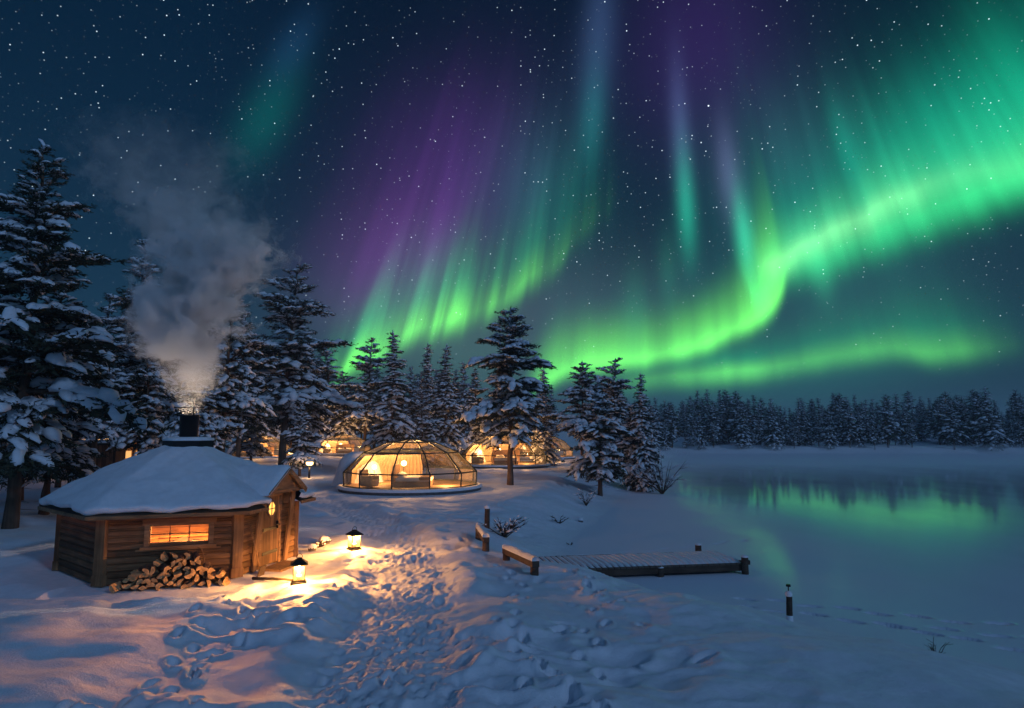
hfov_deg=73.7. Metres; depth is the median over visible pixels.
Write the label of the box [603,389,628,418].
pine tree
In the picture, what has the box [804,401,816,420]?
pine tree
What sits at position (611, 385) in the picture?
pine tree
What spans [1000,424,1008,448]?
spruce tree
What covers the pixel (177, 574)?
firewood log
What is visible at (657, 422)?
spruce tree
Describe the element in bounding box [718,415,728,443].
spruce tree
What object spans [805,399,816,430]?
spruce tree
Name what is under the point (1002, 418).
spruce tree
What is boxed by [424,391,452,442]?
pine tree
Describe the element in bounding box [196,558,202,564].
firewood log
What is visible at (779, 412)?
spruce tree
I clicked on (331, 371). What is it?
pine tree
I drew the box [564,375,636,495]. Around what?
pine tree
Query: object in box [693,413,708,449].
spruce tree
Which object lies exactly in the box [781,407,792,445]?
spruce tree
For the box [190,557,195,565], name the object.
firewood log
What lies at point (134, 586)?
firewood log
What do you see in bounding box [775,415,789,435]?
pine tree
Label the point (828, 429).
spruce tree
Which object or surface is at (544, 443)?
spruce tree
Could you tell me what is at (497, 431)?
pine tree
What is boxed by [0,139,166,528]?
pine tree
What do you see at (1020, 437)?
pine tree
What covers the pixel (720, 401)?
spruce tree
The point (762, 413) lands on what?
pine tree
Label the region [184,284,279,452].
pine tree
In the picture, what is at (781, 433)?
spruce tree
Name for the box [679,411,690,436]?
spruce tree
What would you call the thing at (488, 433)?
pine tree
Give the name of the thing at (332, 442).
glass igloo
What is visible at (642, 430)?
spruce tree
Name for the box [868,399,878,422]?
spruce tree
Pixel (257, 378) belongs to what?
pine tree
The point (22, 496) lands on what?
pine tree
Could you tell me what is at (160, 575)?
firewood log
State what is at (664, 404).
spruce tree
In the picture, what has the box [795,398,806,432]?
spruce tree
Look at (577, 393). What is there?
pine tree
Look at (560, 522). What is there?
bush
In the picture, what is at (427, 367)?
spruce tree
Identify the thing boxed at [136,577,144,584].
firewood log
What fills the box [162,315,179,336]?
pine tree
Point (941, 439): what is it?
spruce tree
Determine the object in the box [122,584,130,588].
firewood log
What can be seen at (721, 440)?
spruce tree
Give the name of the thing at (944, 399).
pine tree
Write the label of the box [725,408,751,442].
pine tree
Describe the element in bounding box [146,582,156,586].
firewood log
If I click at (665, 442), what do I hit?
spruce tree
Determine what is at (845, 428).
spruce tree
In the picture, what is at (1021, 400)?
spruce tree
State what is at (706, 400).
spruce tree
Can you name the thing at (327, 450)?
armchair
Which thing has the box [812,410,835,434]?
pine tree
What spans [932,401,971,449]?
pine tree
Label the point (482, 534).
timber rail
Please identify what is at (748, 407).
spruce tree
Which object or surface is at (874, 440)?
pine tree
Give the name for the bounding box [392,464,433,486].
bed
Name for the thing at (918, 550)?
lake
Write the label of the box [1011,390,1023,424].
spruce tree
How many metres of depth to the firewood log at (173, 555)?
13.50 m
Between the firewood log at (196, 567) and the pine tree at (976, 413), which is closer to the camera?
the firewood log at (196, 567)
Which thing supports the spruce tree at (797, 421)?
on the snow ground
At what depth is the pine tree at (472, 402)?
64.82 m
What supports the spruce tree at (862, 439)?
on the snow ground
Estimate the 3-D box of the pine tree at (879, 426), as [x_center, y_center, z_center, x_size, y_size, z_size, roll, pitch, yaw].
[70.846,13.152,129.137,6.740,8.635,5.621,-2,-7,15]
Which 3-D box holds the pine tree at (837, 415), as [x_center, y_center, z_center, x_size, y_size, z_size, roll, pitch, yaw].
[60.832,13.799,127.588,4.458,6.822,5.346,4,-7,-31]
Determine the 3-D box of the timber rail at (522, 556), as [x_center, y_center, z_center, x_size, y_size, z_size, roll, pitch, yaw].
[0.170,4.741,15.444,0.200,0.726,2.350,2,-7,-16]
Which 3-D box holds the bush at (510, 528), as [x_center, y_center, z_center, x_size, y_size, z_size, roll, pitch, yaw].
[-0.239,5.457,21.475,1.602,0.739,1.329,0,-6,0]
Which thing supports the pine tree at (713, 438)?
on the snow ground
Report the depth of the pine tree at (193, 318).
35.70 m
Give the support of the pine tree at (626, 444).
on the snow ground
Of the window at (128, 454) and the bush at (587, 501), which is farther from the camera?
the window at (128, 454)
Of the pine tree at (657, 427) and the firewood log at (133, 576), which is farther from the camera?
the pine tree at (657, 427)
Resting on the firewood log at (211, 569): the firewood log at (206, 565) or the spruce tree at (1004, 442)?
the firewood log at (206, 565)
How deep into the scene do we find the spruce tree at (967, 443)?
130.02 m
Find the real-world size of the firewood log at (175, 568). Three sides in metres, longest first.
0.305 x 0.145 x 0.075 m
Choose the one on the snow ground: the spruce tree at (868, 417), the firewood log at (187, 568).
the spruce tree at (868, 417)
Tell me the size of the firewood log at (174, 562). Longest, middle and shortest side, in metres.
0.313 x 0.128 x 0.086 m
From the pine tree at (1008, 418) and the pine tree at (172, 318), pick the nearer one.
the pine tree at (172, 318)
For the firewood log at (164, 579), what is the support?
on the firewood log at (159, 584)
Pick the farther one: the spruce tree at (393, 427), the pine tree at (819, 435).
the pine tree at (819, 435)
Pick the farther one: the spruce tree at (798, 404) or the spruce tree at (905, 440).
the spruce tree at (798, 404)
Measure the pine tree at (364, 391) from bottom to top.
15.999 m
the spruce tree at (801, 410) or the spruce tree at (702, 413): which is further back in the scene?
the spruce tree at (801, 410)
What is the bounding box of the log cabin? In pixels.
[81,437,154,458]
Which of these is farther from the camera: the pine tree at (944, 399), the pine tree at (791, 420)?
the pine tree at (944, 399)
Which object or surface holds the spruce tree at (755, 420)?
on the snow ground
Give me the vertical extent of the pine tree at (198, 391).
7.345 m
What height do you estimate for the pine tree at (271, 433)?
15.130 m
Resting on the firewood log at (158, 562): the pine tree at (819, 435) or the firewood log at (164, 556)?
the firewood log at (164, 556)
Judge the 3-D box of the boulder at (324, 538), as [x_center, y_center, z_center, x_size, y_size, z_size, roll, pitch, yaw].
[-4.902,4.921,17.875,0.323,0.344,0.308,4,-8,-33]
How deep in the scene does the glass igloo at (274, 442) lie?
75.66 m
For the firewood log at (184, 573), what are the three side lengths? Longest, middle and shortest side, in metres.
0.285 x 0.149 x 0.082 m
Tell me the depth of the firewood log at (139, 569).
13.40 m
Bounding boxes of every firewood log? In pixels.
[109,581,122,592]
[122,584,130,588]
[128,571,142,581]
[130,566,142,573]
[130,583,139,589]
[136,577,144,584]
[138,583,146,589]
[139,572,147,577]
[142,564,151,575]
[142,577,153,585]
[145,572,158,577]
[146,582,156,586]
[149,565,158,574]
[151,577,159,582]
[153,558,166,566]
[155,581,165,590]
[156,571,164,578]
[158,564,171,573]
[160,551,168,560]
[161,575,167,583]
[164,581,173,585]
[168,552,177,558]
[169,564,178,571]
[171,560,178,566]
[173,569,181,577]
[176,553,184,563]
[177,562,186,569]
[177,575,183,585]
[181,569,188,575]
[181,578,191,588]
[183,565,192,570]
[184,551,192,559]
[184,573,192,579]
[187,568,195,575]
[188,580,198,586]
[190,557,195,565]
[192,551,199,561]
[192,570,198,581]
[193,563,203,570]
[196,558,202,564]
[198,578,206,585]
[200,562,210,571]
[206,566,214,573]
[207,579,211,586]
[208,572,215,578]
[215,570,225,577]
[220,576,230,584]
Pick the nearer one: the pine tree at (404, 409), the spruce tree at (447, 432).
the spruce tree at (447, 432)
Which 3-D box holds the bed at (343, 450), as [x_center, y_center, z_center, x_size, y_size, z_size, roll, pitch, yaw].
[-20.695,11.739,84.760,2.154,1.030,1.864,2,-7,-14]
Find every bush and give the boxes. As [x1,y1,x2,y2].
[479,514,528,537]
[551,515,567,523]
[573,489,596,505]
[627,457,690,493]
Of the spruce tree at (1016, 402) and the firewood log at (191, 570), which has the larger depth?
the spruce tree at (1016, 402)
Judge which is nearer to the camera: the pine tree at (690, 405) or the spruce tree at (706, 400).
the spruce tree at (706, 400)
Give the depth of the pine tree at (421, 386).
57.51 m
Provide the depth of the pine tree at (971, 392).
158.02 m
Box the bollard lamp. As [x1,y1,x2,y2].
[305,459,313,477]
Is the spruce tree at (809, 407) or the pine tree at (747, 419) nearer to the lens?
the pine tree at (747, 419)
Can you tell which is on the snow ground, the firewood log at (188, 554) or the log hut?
the log hut
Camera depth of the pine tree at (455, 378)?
83.97 m
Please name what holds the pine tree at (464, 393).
on the snow ground
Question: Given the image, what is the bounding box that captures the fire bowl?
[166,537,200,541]
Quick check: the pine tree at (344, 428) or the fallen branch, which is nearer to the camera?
the fallen branch
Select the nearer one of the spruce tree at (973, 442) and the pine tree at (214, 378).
the pine tree at (214, 378)
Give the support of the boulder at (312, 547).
on the snow ground
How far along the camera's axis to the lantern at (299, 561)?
13.13 m
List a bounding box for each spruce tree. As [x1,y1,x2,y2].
[360,330,422,468]
[414,343,439,404]
[424,344,469,453]
[527,369,564,465]
[620,371,663,491]
[653,398,662,446]
[657,420,671,449]
[659,401,673,445]
[678,403,689,433]
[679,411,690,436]
[682,428,689,447]
[690,390,699,425]
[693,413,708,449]
[695,407,709,442]
[696,389,710,428]
[711,417,724,444]
[715,390,724,419]
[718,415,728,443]
[732,401,753,448]
[745,399,752,427]
[747,395,766,444]
[754,411,766,444]
[756,399,786,449]
[774,406,781,431]
[777,417,785,445]
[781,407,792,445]
[791,408,810,445]
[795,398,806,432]
[795,398,808,427]
[795,402,814,445]
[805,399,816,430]
[809,401,817,440]
[812,398,824,438]
[822,405,838,446]
[822,406,838,449]
[836,409,847,445]
[839,409,853,443]
[850,395,857,420]
[851,412,868,446]
[855,400,880,443]
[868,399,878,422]
[870,402,886,443]
[890,393,906,430]
[897,403,912,444]
[913,406,930,441]
[937,404,952,444]
[956,402,978,446]
[956,405,972,445]
[968,387,1014,450]
[991,404,1009,445]
[999,411,1008,445]
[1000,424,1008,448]
[1005,394,1016,439]
[1008,397,1023,446]
[1008,420,1018,447]
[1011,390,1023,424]
[1018,393,1023,418]
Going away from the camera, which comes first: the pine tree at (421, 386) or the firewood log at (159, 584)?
the firewood log at (159, 584)
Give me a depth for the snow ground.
10.17 m
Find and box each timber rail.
[475,523,489,551]
[502,544,539,575]
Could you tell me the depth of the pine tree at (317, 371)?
91.02 m
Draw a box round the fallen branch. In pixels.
[252,577,291,580]
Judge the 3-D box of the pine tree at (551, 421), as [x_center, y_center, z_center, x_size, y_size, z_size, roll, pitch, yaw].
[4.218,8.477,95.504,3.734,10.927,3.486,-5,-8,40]
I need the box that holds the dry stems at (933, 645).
[924,637,950,652]
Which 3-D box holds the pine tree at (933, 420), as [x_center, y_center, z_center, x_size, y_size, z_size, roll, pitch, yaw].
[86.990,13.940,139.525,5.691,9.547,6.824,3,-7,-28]
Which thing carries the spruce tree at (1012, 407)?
on the snow ground
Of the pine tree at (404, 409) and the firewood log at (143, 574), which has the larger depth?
the pine tree at (404, 409)
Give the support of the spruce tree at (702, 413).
on the snow ground
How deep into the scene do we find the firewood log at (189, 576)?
13.26 m
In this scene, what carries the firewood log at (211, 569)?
on the firewood log
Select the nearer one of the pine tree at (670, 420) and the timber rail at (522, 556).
the timber rail at (522, 556)
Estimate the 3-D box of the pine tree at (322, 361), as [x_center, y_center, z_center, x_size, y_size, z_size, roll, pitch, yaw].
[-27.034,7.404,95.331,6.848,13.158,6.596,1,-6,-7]
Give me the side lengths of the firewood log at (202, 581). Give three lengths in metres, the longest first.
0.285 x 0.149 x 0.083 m
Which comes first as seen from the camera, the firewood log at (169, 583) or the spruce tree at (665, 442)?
the firewood log at (169, 583)
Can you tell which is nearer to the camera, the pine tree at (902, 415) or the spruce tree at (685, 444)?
the spruce tree at (685, 444)
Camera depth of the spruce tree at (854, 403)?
171.85 m
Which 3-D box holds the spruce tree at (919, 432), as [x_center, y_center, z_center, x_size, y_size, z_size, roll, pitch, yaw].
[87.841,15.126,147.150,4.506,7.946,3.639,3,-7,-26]
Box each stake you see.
[484,505,489,528]
[785,584,793,621]
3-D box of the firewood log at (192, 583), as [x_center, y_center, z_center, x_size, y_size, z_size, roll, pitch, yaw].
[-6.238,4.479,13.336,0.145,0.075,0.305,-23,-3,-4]
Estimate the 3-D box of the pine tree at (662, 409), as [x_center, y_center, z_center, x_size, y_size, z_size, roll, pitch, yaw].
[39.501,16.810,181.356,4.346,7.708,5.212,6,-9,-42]
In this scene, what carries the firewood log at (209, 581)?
on the snow ground
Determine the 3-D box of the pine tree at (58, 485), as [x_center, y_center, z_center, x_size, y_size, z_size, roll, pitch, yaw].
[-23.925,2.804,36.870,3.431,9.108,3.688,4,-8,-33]
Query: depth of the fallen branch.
13.69 m
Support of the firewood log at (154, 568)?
on the firewood log at (155, 574)
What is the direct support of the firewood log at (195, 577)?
on the firewood log at (192, 583)
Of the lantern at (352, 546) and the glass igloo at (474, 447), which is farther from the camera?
the glass igloo at (474, 447)
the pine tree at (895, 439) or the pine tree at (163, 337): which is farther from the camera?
the pine tree at (895, 439)
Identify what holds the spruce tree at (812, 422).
on the snow ground
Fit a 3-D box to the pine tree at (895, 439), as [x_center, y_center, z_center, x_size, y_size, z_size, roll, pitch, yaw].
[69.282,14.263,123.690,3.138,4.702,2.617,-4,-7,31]
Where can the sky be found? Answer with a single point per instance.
(782, 202)
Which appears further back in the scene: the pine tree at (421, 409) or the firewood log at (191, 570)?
the pine tree at (421, 409)
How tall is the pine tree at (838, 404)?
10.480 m
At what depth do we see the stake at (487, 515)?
21.70 m
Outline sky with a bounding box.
[0,0,1023,416]
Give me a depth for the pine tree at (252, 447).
61.03 m
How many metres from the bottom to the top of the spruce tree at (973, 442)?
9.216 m
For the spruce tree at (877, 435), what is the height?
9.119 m
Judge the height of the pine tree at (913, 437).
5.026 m
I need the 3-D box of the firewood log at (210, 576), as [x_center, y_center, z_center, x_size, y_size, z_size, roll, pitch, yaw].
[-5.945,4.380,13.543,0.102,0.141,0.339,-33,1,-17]
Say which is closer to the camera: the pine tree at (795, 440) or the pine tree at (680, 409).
the pine tree at (795, 440)
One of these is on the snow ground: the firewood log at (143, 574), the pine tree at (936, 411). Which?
the pine tree at (936, 411)
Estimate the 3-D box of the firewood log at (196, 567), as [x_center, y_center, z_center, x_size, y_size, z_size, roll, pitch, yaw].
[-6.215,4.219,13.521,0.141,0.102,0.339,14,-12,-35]
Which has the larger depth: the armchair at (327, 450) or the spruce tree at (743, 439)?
the spruce tree at (743, 439)
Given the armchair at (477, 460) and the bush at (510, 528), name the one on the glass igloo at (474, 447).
the armchair at (477, 460)
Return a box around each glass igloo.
[226,435,290,458]
[311,434,370,455]
[332,438,482,495]
[459,434,549,468]
[520,436,575,459]
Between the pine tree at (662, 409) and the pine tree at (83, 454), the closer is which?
the pine tree at (83, 454)
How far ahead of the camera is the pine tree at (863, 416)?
127.42 m
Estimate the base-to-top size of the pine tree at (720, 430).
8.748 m
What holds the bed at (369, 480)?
on the glass igloo at (417, 455)
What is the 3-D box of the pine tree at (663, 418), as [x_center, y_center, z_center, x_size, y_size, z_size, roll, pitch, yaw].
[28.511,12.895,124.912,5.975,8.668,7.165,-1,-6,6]
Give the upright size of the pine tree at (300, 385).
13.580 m
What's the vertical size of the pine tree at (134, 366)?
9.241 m
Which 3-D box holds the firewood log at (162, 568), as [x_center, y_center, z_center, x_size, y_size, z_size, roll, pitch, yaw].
[-6.776,4.195,13.332,0.288,0.154,0.151,-7,-6,42]
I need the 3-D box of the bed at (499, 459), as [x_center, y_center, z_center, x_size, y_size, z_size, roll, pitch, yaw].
[-0.493,8.564,56.848,2.300,1.100,1.990,0,-6,-1]
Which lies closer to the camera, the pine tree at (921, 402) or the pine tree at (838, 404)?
the pine tree at (838, 404)
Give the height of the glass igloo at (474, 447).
3.000 m
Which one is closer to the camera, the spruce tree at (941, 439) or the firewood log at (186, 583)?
the firewood log at (186, 583)
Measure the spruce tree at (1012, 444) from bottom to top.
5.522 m
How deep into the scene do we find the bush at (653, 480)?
43.27 m
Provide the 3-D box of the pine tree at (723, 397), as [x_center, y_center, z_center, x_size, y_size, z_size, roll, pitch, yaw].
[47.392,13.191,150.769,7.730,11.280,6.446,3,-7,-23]
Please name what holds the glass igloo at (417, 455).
on the snow ground
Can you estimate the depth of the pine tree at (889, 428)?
120.61 m
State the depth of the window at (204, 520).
13.81 m
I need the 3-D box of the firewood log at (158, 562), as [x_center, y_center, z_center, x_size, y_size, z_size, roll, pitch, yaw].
[-6.929,4.100,13.420,0.145,0.075,0.305,24,-5,-4]
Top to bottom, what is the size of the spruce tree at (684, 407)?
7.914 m
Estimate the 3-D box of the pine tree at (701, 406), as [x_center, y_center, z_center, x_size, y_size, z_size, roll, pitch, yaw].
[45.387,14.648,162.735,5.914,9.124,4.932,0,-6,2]
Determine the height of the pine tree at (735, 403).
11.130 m
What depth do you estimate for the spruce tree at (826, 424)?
122.23 m
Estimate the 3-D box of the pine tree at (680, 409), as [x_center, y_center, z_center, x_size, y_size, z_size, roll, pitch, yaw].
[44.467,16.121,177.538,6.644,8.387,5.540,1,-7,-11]
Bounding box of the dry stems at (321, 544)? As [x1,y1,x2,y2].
[315,539,331,547]
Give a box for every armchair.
[324,446,330,452]
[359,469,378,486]
[471,453,483,463]
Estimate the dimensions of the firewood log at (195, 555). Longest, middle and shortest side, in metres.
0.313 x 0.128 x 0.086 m
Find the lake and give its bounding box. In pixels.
[566,454,1023,671]
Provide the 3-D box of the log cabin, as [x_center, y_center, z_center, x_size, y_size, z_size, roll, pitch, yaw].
[-26.158,6.929,46.377,4.840,2.540,3.340,2,-7,-17]
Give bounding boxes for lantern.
[290,554,307,584]
[345,526,363,550]
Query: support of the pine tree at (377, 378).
on the snow ground
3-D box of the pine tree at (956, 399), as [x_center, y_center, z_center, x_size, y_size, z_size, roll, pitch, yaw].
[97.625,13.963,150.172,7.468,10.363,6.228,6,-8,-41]
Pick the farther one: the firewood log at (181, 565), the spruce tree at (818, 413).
the spruce tree at (818, 413)
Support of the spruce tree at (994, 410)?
on the snow ground
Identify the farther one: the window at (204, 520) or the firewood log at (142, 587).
the window at (204, 520)
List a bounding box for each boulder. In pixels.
[308,543,316,551]
[318,535,329,544]
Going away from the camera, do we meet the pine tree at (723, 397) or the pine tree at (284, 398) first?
the pine tree at (284, 398)
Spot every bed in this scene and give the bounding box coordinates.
[257,447,273,455]
[336,444,353,452]
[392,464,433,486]
[492,450,519,463]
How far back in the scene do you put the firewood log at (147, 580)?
12.98 m
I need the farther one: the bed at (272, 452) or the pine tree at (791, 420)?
the pine tree at (791, 420)
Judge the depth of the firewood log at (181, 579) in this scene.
13.17 m
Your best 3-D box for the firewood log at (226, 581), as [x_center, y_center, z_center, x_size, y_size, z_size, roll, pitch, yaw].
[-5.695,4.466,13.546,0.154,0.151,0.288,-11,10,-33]
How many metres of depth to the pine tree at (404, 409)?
68.34 m
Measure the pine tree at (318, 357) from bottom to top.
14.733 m
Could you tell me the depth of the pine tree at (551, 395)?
113.24 m
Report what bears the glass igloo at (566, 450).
on the snow ground
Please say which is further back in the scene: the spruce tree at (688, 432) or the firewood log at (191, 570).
the spruce tree at (688, 432)
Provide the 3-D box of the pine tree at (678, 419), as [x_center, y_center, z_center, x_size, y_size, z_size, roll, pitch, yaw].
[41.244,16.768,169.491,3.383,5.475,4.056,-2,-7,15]
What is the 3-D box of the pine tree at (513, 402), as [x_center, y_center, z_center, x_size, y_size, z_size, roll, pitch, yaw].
[-0.248,2.386,38.737,5.826,10.512,7.117,-1,-6,6]
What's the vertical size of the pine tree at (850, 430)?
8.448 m
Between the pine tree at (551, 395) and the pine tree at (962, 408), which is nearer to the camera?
the pine tree at (551, 395)
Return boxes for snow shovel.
[249,524,266,576]
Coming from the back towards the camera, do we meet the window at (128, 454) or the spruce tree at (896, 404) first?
the spruce tree at (896, 404)
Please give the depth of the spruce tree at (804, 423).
127.30 m
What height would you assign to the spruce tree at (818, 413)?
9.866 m
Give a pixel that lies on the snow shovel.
(261, 571)
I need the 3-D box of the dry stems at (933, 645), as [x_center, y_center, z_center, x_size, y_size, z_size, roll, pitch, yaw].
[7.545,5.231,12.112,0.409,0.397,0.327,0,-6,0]
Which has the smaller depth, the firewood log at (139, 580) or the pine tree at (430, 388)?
the firewood log at (139, 580)
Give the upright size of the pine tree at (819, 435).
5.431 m
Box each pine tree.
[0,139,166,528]
[0,217,25,443]
[4,264,119,514]
[20,345,23,500]
[54,374,80,487]
[65,292,144,472]
[95,237,192,450]
[100,334,176,455]
[115,273,260,448]
[121,326,175,450]
[157,327,223,449]
[159,335,180,402]
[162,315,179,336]
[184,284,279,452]
[192,341,235,450]
[225,309,281,457]
[227,263,367,464]
[229,425,271,460]
[241,338,288,441]
[274,372,311,447]
[278,400,325,475]
[298,350,332,452]
[303,353,326,441]
[311,339,345,435]
[315,360,337,440]
[323,371,367,438]
[335,337,398,449]
[348,400,371,450]
[367,366,384,447]
[396,394,409,437]
[401,388,449,469]
[403,367,418,405]
[405,371,433,438]
[405,373,420,406]
[424,379,442,414]
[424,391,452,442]
[435,375,464,435]
[450,304,557,484]
[450,369,462,443]
[452,360,476,442]
[459,368,489,444]
[484,386,507,435]
[490,427,506,434]
[532,377,555,429]
[542,361,607,455]
[547,402,559,436]
[548,384,560,437]
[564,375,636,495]
[577,357,645,479]
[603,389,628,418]
[610,404,660,488]
[644,404,663,450]
[658,405,663,421]
[659,402,683,446]
[660,401,683,447]
[675,412,682,426]
[676,400,688,426]
[685,396,696,423]
[686,399,700,424]
[695,397,705,426]
[696,400,726,445]
[705,422,720,447]
[714,390,731,421]
[717,397,734,442]
[722,391,751,441]
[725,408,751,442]
[731,402,757,438]
[751,397,775,432]
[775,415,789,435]
[785,424,799,448]
[788,413,799,432]
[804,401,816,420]
[808,418,829,446]
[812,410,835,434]
[824,394,841,426]
[831,392,854,426]
[831,410,846,439]
[835,402,862,447]
[854,402,877,442]
[867,395,909,447]
[867,423,881,449]
[870,404,900,444]
[889,420,902,444]
[898,409,915,432]
[899,390,916,428]
[902,420,920,446]
[915,401,932,426]
[921,398,948,444]
[926,400,945,440]
[927,392,959,427]
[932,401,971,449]
[949,397,975,445]
[952,395,971,420]
[959,392,1004,442]
[965,389,984,419]
[1004,409,1013,434]
[1013,419,1023,447]
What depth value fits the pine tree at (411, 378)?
95.23 m
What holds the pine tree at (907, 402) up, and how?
on the snow ground
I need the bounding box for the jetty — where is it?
[538,543,749,576]
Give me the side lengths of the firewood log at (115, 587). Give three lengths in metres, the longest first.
0.286 x 0.166 x 0.103 m
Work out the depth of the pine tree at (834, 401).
139.23 m
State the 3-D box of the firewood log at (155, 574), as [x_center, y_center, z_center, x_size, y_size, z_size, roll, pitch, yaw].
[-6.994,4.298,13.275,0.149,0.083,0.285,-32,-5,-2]
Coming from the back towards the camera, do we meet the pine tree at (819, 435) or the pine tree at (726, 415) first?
the pine tree at (726, 415)
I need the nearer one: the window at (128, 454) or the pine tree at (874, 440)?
the window at (128, 454)
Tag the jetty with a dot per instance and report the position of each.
(661, 564)
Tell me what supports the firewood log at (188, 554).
on the firewood log at (192, 562)
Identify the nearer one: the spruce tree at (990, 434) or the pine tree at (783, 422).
the spruce tree at (990, 434)
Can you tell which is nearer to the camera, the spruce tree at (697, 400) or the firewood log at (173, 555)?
the firewood log at (173, 555)
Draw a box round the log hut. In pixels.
[37,407,316,586]
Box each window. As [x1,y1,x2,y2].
[125,450,131,458]
[139,517,216,549]
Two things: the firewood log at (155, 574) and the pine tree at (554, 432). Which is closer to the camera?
the firewood log at (155, 574)
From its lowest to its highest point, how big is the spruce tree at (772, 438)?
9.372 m
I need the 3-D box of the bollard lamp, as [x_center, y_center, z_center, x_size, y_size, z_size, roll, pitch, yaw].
[-13.183,7.523,44.439,0.600,1.370,0.591,0,-6,0]
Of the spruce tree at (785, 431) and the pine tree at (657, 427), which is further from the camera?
the spruce tree at (785, 431)
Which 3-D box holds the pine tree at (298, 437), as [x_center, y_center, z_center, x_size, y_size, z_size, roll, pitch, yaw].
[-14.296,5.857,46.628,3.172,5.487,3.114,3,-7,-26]
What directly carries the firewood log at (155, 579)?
on the firewood log
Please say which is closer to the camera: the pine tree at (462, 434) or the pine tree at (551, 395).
the pine tree at (462, 434)
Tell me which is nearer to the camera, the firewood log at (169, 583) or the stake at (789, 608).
the firewood log at (169, 583)
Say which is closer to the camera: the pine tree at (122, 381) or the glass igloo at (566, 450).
the pine tree at (122, 381)
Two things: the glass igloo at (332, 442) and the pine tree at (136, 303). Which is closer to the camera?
the pine tree at (136, 303)
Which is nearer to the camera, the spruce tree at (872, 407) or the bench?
the bench
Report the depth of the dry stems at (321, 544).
17.59 m
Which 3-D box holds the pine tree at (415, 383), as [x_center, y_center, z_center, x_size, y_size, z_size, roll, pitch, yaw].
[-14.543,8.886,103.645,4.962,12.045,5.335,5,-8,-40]
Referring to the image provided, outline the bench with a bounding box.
[151,531,207,541]
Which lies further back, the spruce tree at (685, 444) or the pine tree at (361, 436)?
the spruce tree at (685, 444)
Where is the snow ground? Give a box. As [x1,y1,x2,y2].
[0,416,1023,707]
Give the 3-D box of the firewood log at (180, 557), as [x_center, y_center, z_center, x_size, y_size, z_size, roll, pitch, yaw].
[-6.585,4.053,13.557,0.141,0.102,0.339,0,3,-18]
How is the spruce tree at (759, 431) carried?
on the snow ground
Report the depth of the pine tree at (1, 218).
28.25 m
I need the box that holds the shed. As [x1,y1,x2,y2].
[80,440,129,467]
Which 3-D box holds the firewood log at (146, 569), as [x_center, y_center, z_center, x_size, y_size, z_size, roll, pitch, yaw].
[-7.059,4.180,13.232,0.103,0.166,0.286,-28,8,-16]
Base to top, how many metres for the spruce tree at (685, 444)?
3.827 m
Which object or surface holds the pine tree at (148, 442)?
on the snow ground
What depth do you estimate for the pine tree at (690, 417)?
173.44 m
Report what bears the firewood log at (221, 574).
on the firewood log at (226, 581)
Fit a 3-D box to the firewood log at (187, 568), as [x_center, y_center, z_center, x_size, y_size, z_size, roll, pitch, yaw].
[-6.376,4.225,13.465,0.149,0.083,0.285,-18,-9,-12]
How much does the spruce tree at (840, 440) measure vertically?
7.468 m

